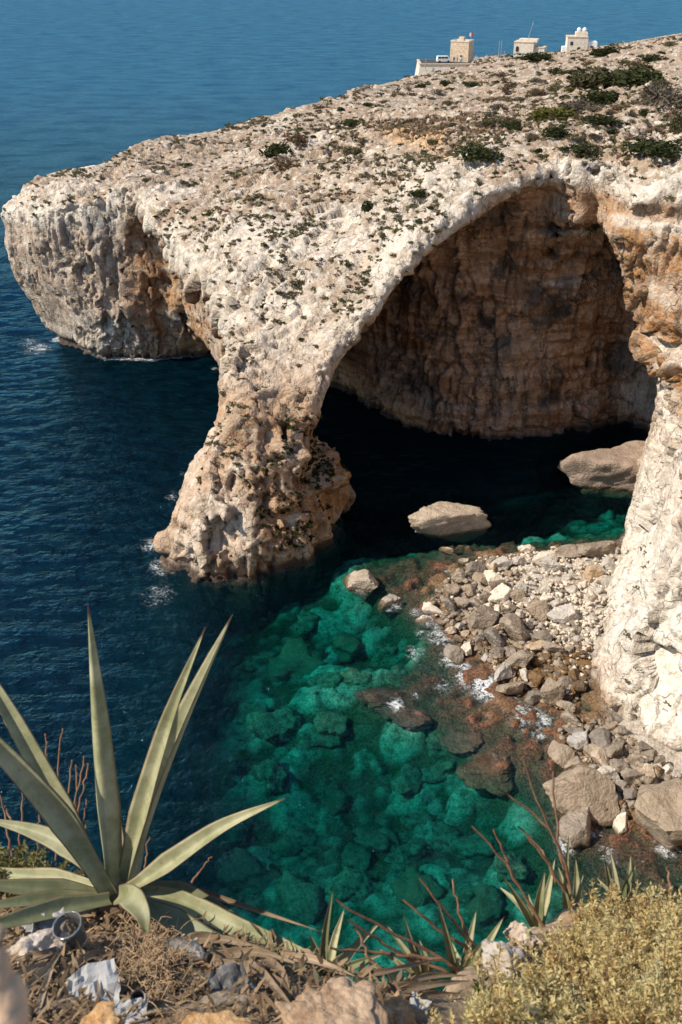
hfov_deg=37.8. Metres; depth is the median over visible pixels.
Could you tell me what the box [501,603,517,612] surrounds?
boulder
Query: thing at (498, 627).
boulder
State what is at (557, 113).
shrub
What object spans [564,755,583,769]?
boulder
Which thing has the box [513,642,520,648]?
stone
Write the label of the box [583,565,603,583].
boulder
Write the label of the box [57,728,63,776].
dry twig
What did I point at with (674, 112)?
shrub
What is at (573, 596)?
shingle
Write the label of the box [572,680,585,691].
stone
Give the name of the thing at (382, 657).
submerged boulder
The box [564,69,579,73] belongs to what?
shrub
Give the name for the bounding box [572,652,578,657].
stone
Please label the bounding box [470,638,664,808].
shingle
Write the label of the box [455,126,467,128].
shrub
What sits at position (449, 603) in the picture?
boulder
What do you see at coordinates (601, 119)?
shrub
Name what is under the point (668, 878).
dry stalk
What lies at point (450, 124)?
shrub
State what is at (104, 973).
paper sheet
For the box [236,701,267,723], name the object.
submerged boulder
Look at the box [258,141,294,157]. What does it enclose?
shrub
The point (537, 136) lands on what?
shrub
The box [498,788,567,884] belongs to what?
dry stalk
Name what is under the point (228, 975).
plastic sheet
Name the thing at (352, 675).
submerged boulder
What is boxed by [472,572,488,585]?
boulder
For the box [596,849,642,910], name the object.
agave
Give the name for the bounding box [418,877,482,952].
dry stalk
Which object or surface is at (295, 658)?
submerged boulder
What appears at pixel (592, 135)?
shrub
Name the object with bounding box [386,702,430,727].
reef
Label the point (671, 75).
hillside
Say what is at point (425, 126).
dry grass
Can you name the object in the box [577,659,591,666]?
stone
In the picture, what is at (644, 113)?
shrub
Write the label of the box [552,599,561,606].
stone
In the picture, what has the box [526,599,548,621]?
boulder
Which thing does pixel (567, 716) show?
boulder
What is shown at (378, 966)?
dry stalk
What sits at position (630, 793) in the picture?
stone
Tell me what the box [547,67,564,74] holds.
shrub
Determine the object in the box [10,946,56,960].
dead leaf
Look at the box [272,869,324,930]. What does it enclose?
submerged boulder
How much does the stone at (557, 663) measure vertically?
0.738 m
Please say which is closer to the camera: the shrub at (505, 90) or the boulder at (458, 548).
the boulder at (458, 548)
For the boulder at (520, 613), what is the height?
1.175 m
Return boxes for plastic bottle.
[165,936,212,962]
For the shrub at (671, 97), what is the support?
on the cliff
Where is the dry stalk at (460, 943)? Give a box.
[402,899,472,952]
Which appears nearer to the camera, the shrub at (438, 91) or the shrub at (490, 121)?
the shrub at (490, 121)
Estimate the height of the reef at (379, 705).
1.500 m
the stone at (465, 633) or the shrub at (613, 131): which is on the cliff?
the shrub at (613, 131)
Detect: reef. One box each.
[354,687,404,719]
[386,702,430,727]
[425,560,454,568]
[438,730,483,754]
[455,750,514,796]
[515,735,543,759]
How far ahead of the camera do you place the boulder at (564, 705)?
88.59 m
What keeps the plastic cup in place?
on the leaf litter
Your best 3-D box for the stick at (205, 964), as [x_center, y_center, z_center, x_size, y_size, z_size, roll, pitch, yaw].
[-0.284,1.104,2.393,0.254,0.078,0.019,17,34,27]
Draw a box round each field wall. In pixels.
[492,52,554,60]
[631,33,681,42]
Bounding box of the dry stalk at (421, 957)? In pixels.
[330,947,440,961]
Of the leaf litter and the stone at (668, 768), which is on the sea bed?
the stone at (668, 768)
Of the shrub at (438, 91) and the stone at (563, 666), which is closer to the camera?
the stone at (563, 666)
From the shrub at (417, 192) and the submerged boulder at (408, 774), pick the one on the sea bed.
the submerged boulder at (408, 774)
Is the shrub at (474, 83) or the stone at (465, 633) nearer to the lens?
the stone at (465, 633)
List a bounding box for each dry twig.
[0,794,12,855]
[3,805,11,819]
[18,792,23,845]
[44,734,48,758]
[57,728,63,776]
[68,760,72,793]
[74,756,84,804]
[74,765,77,809]
[77,763,88,813]
[83,798,87,828]
[144,837,150,868]
[191,857,211,882]
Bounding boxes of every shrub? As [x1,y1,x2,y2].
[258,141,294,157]
[272,157,300,170]
[283,132,307,145]
[340,146,361,154]
[341,119,366,126]
[361,200,374,211]
[362,102,373,106]
[403,91,417,95]
[405,117,417,122]
[407,189,429,197]
[412,219,421,223]
[415,84,425,87]
[427,138,437,144]
[431,89,444,94]
[440,80,452,85]
[441,100,453,105]
[446,122,457,126]
[451,142,504,162]
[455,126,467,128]
[464,81,481,86]
[482,118,507,124]
[483,111,498,116]
[488,103,508,110]
[489,72,509,76]
[498,84,513,92]
[499,120,521,128]
[502,115,514,121]
[503,81,520,86]
[511,51,552,60]
[513,97,527,101]
[523,133,535,138]
[526,90,544,96]
[527,88,544,93]
[528,103,575,121]
[528,134,542,139]
[529,148,546,152]
[533,78,547,83]
[535,153,548,157]
[536,89,548,95]
[540,124,572,137]
[546,84,563,90]
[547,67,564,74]
[557,98,593,113]
[561,142,599,154]
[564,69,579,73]
[564,87,575,92]
[566,65,623,88]
[570,113,581,119]
[573,135,585,140]
[574,87,621,104]
[580,114,624,126]
[582,59,594,65]
[583,104,599,110]
[587,133,603,138]
[588,46,620,55]
[599,67,673,87]
[607,129,619,133]
[610,104,622,111]
[617,59,630,63]
[617,60,652,70]
[618,138,681,158]
[625,110,637,117]
[635,53,666,62]
[638,82,681,109]
[638,110,650,115]
[650,79,669,84]
[662,41,675,45]
[666,108,680,114]
[668,111,681,132]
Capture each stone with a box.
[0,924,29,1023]
[7,928,69,968]
[80,1001,122,1023]
[172,1010,251,1023]
[275,976,389,1023]
[383,990,416,1023]
[451,611,459,616]
[453,634,461,641]
[455,622,463,628]
[461,630,470,637]
[474,634,484,643]
[474,645,482,650]
[481,653,488,662]
[481,939,526,979]
[486,563,497,569]
[503,921,544,950]
[504,570,512,577]
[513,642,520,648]
[528,580,535,585]
[528,670,544,684]
[532,658,542,664]
[540,584,550,593]
[540,594,552,600]
[541,653,551,660]
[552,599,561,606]
[553,659,562,667]
[559,589,567,593]
[560,663,567,669]
[562,574,571,580]
[567,688,575,695]
[568,586,577,592]
[568,668,579,676]
[569,636,582,641]
[569,658,577,664]
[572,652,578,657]
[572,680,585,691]
[577,581,587,588]
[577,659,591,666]
[578,650,587,654]
[587,615,597,621]
[588,594,598,601]
[589,718,596,725]
[596,587,604,592]
[613,725,627,735]
[619,808,630,817]
[622,745,630,752]
[623,788,637,799]
[627,800,635,808]
[639,740,650,750]
[640,758,647,762]
[641,749,657,760]
[654,755,665,763]
[662,763,673,774]
[672,769,680,777]
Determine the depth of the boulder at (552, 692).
89.25 m
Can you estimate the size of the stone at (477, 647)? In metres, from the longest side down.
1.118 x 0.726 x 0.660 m
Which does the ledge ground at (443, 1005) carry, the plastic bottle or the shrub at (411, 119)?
the plastic bottle
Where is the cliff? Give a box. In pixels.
[1,80,681,754]
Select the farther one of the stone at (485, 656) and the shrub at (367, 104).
the shrub at (367, 104)
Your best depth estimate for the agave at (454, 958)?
2.67 m
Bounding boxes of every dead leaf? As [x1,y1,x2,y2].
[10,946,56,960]
[15,961,61,976]
[25,949,62,988]
[34,965,53,1016]
[58,949,123,978]
[173,931,267,948]
[192,958,262,976]
[210,946,296,963]
[245,958,290,1002]
[259,955,289,987]
[281,952,356,976]
[358,958,441,977]
[375,980,469,994]
[377,972,466,997]
[405,990,460,1006]
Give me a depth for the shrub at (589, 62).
240.53 m
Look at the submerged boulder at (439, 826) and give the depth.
81.73 m
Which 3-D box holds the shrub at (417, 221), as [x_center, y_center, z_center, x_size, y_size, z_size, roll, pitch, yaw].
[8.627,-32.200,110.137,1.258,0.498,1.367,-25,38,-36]
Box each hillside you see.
[223,36,681,131]
[661,69,681,88]
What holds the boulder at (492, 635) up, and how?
on the sea bed
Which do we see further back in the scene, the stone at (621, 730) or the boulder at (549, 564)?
the boulder at (549, 564)
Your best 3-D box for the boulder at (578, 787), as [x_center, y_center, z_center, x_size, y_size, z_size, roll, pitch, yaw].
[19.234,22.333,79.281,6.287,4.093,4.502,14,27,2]
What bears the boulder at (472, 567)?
on the sea bed
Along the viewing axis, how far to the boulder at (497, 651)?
94.47 m
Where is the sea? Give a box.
[0,0,681,978]
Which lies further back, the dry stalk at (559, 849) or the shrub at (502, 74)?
the shrub at (502, 74)
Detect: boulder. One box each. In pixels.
[209,818,252,854]
[210,760,239,796]
[216,847,281,892]
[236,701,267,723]
[239,651,280,670]
[242,706,302,741]
[249,757,288,793]
[266,637,327,685]
[269,824,320,858]
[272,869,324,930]
[293,609,318,634]
[307,672,341,688]
[311,707,348,747]
[321,780,350,813]
[325,866,373,907]
[333,631,362,662]
[340,667,372,686]
[341,842,372,870]
[343,569,379,600]
[351,824,399,852]
[370,643,397,669]
[377,594,404,613]
[377,773,395,792]
[381,665,406,686]
[383,838,432,863]
[390,764,422,794]
[390,865,443,907]
[400,809,436,830]
[408,501,491,542]
[415,615,430,629]
[421,760,454,782]
[422,602,441,617]
[425,730,446,758]
[431,819,459,854]
[433,885,474,911]
[436,619,445,625]
[439,546,453,554]
[443,597,456,611]
[443,643,463,665]
[444,583,459,596]
[445,626,456,633]
[449,831,495,859]
[451,569,465,582]
[454,545,464,554]
[454,597,469,608]
[458,558,468,565]
[458,591,466,596]
[460,584,475,596]
[461,641,471,655]
[465,561,486,575]
[465,884,505,923]
[467,605,498,628]
[470,597,482,607]
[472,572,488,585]
[477,593,490,601]
[483,570,505,589]
[483,627,504,646]
[485,556,495,563]
[488,583,512,602]
[489,647,503,657]
[490,556,512,570]
[492,624,500,630]
[492,851,528,881]
[494,604,500,612]
[494,662,511,681]
[495,681,524,694]
[498,613,529,641]
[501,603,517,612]
[504,646,515,656]
[506,650,533,667]
[509,588,525,601]
[512,556,526,564]
[515,609,525,617]
[516,582,526,591]
[517,566,534,574]
[518,545,535,552]
[519,668,528,681]
[521,544,534,552]
[522,690,542,707]
[524,620,533,628]
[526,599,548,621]
[526,640,544,651]
[531,574,542,581]
[532,550,557,566]
[533,630,551,641]
[540,677,564,706]
[542,557,562,574]
[543,641,565,654]
[543,765,619,827]
[547,603,578,623]
[548,740,574,769]
[555,544,581,559]
[556,700,574,711]
[557,440,644,498]
[557,619,582,633]
[559,677,572,688]
[559,806,591,848]
[561,710,580,725]
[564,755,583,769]
[565,645,573,653]
[565,727,583,734]
[567,730,588,751]
[576,540,614,557]
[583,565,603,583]
[583,743,597,757]
[588,728,610,747]
[590,746,609,766]
[590,764,598,769]
[597,765,619,783]
[598,721,617,730]
[601,556,614,569]
[604,741,622,758]
[611,758,628,775]
[612,812,627,835]
[615,780,627,792]
[620,767,643,784]
[627,752,641,766]
[634,777,681,849]
[639,763,655,777]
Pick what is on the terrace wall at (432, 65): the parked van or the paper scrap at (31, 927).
the parked van
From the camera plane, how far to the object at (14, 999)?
0.49 m
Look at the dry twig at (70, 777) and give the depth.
3.24 m
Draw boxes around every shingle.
[430,554,676,809]
[435,549,621,708]
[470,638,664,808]
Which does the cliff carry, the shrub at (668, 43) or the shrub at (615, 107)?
the shrub at (615, 107)
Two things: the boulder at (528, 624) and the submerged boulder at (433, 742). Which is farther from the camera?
the boulder at (528, 624)
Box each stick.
[42,981,67,1013]
[147,999,203,1015]
[183,952,265,985]
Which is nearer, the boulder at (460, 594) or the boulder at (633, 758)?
the boulder at (633, 758)
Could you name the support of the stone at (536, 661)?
on the sea bed
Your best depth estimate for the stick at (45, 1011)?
2.16 m
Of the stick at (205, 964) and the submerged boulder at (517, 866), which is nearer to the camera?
the stick at (205, 964)
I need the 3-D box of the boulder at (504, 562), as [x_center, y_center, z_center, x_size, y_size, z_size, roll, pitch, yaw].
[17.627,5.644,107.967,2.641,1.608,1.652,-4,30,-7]
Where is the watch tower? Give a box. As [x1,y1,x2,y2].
[450,36,473,61]
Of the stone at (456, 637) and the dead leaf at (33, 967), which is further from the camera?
the stone at (456, 637)
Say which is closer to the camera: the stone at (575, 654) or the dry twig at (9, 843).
the dry twig at (9, 843)
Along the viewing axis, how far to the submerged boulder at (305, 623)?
106.48 m
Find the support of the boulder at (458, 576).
on the sea bed
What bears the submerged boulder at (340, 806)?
on the sea bed
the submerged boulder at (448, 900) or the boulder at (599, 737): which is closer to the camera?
the submerged boulder at (448, 900)
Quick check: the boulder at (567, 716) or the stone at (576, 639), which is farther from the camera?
the stone at (576, 639)
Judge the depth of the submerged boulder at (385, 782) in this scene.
87.50 m
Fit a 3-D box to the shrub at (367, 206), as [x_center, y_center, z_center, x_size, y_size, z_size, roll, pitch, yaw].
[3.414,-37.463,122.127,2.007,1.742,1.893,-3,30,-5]
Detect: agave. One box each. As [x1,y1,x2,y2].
[0,604,342,975]
[309,891,381,976]
[367,914,434,992]
[437,899,503,973]
[499,859,554,927]
[558,836,582,909]
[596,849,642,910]
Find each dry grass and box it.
[100,909,204,1023]
[359,112,506,156]
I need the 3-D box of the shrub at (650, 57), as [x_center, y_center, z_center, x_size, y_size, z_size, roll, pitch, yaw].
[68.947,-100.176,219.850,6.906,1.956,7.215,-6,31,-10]
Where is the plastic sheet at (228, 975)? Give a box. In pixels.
[205,961,254,992]
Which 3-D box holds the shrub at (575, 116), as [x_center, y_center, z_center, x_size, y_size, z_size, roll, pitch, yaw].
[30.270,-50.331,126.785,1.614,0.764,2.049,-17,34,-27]
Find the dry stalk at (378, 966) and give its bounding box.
[354,927,392,982]
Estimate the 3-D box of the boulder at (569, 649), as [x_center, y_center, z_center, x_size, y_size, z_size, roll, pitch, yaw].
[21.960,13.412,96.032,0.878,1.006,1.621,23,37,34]
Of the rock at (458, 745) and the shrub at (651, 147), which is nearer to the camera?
the rock at (458, 745)
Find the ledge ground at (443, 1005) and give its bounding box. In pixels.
[0,900,681,1023]
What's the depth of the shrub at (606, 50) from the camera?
253.27 m
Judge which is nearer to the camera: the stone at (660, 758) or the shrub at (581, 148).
the stone at (660, 758)
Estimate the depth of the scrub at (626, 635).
96.68 m
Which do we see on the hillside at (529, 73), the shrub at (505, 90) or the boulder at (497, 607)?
the shrub at (505, 90)
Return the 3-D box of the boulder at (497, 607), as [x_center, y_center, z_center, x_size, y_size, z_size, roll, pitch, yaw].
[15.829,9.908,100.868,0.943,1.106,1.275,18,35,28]
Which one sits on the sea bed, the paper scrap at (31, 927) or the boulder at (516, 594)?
the boulder at (516, 594)
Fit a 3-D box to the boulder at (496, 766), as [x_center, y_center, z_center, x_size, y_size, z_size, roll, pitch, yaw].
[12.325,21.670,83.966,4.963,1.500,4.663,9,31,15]
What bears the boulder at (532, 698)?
on the sea bed
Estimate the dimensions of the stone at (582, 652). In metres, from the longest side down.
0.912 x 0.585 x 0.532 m
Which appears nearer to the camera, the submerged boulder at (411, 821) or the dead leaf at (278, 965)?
the dead leaf at (278, 965)
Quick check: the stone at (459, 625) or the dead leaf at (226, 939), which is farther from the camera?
the stone at (459, 625)
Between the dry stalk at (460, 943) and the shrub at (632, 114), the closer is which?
the dry stalk at (460, 943)
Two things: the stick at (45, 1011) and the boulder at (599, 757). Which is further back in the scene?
the boulder at (599, 757)
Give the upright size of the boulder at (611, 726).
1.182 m
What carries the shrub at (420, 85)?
on the hillside at (529, 73)
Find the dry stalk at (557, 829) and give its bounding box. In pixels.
[552,771,563,864]
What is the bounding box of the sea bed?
[129,464,681,993]
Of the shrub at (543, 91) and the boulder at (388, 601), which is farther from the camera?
the shrub at (543, 91)
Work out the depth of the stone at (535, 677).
91.97 m
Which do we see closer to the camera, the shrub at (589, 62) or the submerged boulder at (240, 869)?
the submerged boulder at (240, 869)
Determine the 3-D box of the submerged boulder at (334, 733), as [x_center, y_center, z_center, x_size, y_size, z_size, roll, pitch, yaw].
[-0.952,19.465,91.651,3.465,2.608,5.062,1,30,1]
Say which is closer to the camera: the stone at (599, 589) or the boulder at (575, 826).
the boulder at (575, 826)
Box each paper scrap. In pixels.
[17,907,63,938]
[188,948,199,967]
[409,991,431,1010]
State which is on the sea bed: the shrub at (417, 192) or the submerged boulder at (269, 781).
the submerged boulder at (269, 781)
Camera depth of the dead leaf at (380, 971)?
2.46 m
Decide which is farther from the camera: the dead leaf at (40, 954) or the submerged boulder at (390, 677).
the submerged boulder at (390, 677)
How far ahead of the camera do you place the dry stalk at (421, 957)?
2.56 m
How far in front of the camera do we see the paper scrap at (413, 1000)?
2.26 m
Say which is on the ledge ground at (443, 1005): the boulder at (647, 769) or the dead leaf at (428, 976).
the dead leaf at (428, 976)
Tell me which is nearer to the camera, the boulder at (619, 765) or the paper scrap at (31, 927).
the paper scrap at (31, 927)
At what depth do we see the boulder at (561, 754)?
82.87 m
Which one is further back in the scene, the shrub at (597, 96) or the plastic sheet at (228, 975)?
the shrub at (597, 96)
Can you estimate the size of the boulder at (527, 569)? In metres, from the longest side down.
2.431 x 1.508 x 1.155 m
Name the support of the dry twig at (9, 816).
on the ledge ground at (443, 1005)
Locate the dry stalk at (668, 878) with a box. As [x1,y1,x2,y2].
[666,865,673,905]
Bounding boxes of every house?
[513,21,546,56]
[561,27,597,51]
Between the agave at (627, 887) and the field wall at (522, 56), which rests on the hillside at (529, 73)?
the field wall at (522, 56)
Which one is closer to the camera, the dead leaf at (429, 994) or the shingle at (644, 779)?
the dead leaf at (429, 994)
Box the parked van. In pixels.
[436,56,450,62]
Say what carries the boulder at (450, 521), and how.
in the sea
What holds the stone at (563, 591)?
on the sea bed
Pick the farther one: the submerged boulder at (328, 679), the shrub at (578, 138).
the shrub at (578, 138)
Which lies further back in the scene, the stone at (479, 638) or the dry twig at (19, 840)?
the stone at (479, 638)
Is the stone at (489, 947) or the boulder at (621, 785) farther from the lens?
the boulder at (621, 785)
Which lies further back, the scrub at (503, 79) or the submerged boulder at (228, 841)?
the scrub at (503, 79)
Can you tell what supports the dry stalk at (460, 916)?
on the ledge ground at (443, 1005)
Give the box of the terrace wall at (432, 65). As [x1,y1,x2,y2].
[415,59,473,75]
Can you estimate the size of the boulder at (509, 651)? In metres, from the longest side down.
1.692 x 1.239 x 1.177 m
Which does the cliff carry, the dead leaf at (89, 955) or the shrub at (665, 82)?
the shrub at (665, 82)
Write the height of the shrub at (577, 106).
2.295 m
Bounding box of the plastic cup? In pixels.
[52,910,88,952]
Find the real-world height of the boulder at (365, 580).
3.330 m
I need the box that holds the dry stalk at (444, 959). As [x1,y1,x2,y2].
[335,899,460,971]
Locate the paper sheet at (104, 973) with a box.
[67,958,120,1002]
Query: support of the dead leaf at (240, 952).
on the ledge ground at (443, 1005)
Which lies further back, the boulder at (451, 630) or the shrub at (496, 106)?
the shrub at (496, 106)
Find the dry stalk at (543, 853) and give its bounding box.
[528,834,556,882]
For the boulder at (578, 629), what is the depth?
98.42 m
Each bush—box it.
[0,840,103,898]
[416,878,681,1023]
[463,972,530,1014]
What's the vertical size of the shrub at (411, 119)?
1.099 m
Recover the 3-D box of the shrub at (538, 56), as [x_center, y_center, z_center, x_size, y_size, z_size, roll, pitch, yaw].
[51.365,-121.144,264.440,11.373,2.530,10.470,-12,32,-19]
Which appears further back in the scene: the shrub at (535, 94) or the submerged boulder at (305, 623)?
the shrub at (535, 94)
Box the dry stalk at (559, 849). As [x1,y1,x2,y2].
[522,760,572,893]
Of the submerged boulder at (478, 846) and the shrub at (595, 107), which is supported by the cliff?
the shrub at (595, 107)
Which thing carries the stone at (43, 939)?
on the ledge ground at (443, 1005)
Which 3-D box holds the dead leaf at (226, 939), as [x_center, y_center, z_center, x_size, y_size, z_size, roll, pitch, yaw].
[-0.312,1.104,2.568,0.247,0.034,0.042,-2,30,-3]
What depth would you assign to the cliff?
122.55 m
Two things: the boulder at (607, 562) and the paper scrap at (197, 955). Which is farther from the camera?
the boulder at (607, 562)
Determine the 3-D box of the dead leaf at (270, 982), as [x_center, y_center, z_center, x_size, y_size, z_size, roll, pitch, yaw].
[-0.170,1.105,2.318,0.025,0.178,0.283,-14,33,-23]
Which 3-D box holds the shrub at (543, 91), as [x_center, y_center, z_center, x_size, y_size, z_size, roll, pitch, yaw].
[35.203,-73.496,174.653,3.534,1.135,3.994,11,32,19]
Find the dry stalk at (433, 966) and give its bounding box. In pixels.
[348,919,448,972]
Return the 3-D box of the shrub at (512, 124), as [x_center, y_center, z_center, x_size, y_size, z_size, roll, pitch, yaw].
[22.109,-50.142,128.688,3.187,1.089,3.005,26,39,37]
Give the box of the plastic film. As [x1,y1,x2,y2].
[114,997,147,1023]
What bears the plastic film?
on the ledge ground at (443, 1005)
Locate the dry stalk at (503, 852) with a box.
[493,829,516,884]
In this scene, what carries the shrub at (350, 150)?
on the cliff
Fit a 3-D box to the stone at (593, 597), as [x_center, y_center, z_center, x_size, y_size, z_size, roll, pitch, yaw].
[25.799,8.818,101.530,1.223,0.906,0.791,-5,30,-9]
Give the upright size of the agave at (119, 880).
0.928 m
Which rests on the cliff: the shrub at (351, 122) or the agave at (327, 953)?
the shrub at (351, 122)
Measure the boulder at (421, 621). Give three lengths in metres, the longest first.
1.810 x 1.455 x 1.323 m
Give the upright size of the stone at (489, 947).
0.120 m
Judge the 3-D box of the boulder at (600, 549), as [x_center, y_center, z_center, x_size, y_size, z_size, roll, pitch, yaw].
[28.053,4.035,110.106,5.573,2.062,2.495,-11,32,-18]
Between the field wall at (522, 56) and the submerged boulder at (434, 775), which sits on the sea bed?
the submerged boulder at (434, 775)
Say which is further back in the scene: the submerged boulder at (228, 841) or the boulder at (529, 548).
the boulder at (529, 548)
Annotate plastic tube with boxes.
[130,990,144,998]
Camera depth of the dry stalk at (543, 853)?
3.10 m
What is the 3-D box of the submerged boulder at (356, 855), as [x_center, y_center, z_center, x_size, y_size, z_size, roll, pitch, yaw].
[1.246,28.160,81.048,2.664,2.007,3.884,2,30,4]
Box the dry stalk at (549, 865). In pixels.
[518,826,566,892]
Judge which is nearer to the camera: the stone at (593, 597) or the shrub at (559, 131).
the stone at (593, 597)
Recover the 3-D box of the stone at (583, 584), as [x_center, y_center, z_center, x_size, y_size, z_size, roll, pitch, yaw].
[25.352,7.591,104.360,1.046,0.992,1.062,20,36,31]
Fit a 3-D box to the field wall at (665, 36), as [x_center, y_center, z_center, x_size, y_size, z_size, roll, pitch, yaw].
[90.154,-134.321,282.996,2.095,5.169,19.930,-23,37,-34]
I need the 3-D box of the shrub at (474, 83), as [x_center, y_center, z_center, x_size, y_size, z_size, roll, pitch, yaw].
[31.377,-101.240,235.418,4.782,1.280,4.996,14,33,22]
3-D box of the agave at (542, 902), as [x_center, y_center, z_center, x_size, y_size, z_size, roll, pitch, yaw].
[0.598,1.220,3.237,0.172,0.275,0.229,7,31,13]
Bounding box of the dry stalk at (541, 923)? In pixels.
[471,826,545,927]
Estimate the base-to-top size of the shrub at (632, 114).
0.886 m
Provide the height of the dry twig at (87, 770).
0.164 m
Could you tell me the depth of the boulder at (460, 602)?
101.35 m
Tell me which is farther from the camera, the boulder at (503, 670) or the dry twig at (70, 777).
the boulder at (503, 670)
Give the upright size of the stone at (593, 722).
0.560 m
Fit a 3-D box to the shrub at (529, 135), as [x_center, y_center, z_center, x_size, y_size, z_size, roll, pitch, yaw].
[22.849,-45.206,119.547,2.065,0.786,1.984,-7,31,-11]
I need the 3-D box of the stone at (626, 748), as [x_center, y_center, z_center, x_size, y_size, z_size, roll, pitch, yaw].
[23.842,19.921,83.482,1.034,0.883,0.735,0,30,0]
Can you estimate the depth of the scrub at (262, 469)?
107.23 m
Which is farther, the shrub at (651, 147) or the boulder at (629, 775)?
the shrub at (651, 147)
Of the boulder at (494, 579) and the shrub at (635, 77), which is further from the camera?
the shrub at (635, 77)
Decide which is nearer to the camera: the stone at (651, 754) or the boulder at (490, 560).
the stone at (651, 754)
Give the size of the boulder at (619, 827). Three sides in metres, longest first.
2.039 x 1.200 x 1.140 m
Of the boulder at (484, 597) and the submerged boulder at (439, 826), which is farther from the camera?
the boulder at (484, 597)
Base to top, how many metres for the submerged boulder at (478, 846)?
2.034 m
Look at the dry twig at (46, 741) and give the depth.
3.24 m
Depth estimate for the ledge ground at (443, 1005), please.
2.34 m
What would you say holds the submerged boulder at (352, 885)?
on the sea bed
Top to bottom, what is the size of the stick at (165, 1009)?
0.089 m
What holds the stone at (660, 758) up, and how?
on the sea bed
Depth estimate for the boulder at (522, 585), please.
103.27 m
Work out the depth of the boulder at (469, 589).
103.47 m
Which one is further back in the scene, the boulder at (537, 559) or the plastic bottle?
the boulder at (537, 559)
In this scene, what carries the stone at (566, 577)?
on the sea bed
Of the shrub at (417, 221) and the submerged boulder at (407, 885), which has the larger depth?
the shrub at (417, 221)
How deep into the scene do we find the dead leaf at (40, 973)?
2.27 m
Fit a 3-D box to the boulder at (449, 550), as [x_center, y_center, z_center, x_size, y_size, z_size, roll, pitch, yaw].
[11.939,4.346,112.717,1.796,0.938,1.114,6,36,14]
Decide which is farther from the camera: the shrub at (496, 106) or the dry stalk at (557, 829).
the shrub at (496, 106)
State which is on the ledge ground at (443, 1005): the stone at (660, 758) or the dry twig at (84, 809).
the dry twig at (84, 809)
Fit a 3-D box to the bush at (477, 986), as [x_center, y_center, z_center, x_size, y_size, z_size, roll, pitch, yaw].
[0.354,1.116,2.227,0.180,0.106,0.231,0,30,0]
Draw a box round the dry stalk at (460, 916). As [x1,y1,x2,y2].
[452,879,471,945]
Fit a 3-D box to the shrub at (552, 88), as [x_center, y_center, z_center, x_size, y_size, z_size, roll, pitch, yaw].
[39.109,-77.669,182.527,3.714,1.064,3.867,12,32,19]
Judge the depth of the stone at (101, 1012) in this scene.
1.94 m
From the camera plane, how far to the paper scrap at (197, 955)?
2.48 m
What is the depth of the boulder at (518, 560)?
107.62 m
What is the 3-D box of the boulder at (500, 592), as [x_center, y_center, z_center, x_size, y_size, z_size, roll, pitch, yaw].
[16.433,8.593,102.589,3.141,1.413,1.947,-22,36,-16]
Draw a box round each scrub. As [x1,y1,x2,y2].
[1,180,264,544]
[2,83,681,487]
[221,37,681,130]
[257,415,348,550]
[260,425,336,537]
[603,239,681,714]
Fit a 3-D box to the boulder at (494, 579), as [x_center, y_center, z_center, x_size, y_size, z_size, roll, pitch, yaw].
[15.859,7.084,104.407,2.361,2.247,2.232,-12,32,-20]
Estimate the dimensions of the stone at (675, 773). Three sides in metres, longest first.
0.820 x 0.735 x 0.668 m
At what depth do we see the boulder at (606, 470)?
124.18 m
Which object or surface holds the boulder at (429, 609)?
on the sea bed
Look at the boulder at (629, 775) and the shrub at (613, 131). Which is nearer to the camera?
the boulder at (629, 775)
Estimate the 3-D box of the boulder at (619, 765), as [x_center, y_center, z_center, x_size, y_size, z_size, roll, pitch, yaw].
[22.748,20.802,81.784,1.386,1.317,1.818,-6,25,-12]
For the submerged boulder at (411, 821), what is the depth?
83.99 m
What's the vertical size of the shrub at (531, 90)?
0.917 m
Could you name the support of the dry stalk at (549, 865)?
on the ledge ground at (443, 1005)
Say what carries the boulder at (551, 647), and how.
on the sea bed
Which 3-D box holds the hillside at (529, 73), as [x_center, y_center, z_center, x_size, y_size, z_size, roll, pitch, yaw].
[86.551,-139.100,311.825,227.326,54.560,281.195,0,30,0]
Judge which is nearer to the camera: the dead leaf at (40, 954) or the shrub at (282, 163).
the dead leaf at (40, 954)
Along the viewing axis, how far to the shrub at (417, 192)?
113.11 m
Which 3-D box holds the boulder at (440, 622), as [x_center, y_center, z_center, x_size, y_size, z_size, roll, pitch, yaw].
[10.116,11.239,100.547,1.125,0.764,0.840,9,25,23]
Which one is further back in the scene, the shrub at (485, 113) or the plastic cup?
the shrub at (485, 113)
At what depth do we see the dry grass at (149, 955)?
2.36 m
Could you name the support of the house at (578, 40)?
on the hillside at (529, 73)
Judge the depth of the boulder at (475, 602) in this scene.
101.04 m
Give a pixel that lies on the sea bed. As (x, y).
(229, 682)
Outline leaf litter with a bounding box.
[0,893,415,1023]
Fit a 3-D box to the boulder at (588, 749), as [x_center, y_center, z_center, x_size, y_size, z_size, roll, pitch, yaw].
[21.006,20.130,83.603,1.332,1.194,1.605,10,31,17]
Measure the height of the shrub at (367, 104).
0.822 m
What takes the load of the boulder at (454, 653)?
on the sea bed
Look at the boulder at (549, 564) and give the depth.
106.11 m
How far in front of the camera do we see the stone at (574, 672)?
92.94 m
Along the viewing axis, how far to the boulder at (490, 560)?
108.62 m
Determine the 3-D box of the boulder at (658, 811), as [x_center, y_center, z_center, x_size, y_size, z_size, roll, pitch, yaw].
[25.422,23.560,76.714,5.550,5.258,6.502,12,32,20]
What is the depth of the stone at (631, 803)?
78.61 m
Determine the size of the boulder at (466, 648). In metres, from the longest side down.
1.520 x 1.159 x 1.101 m

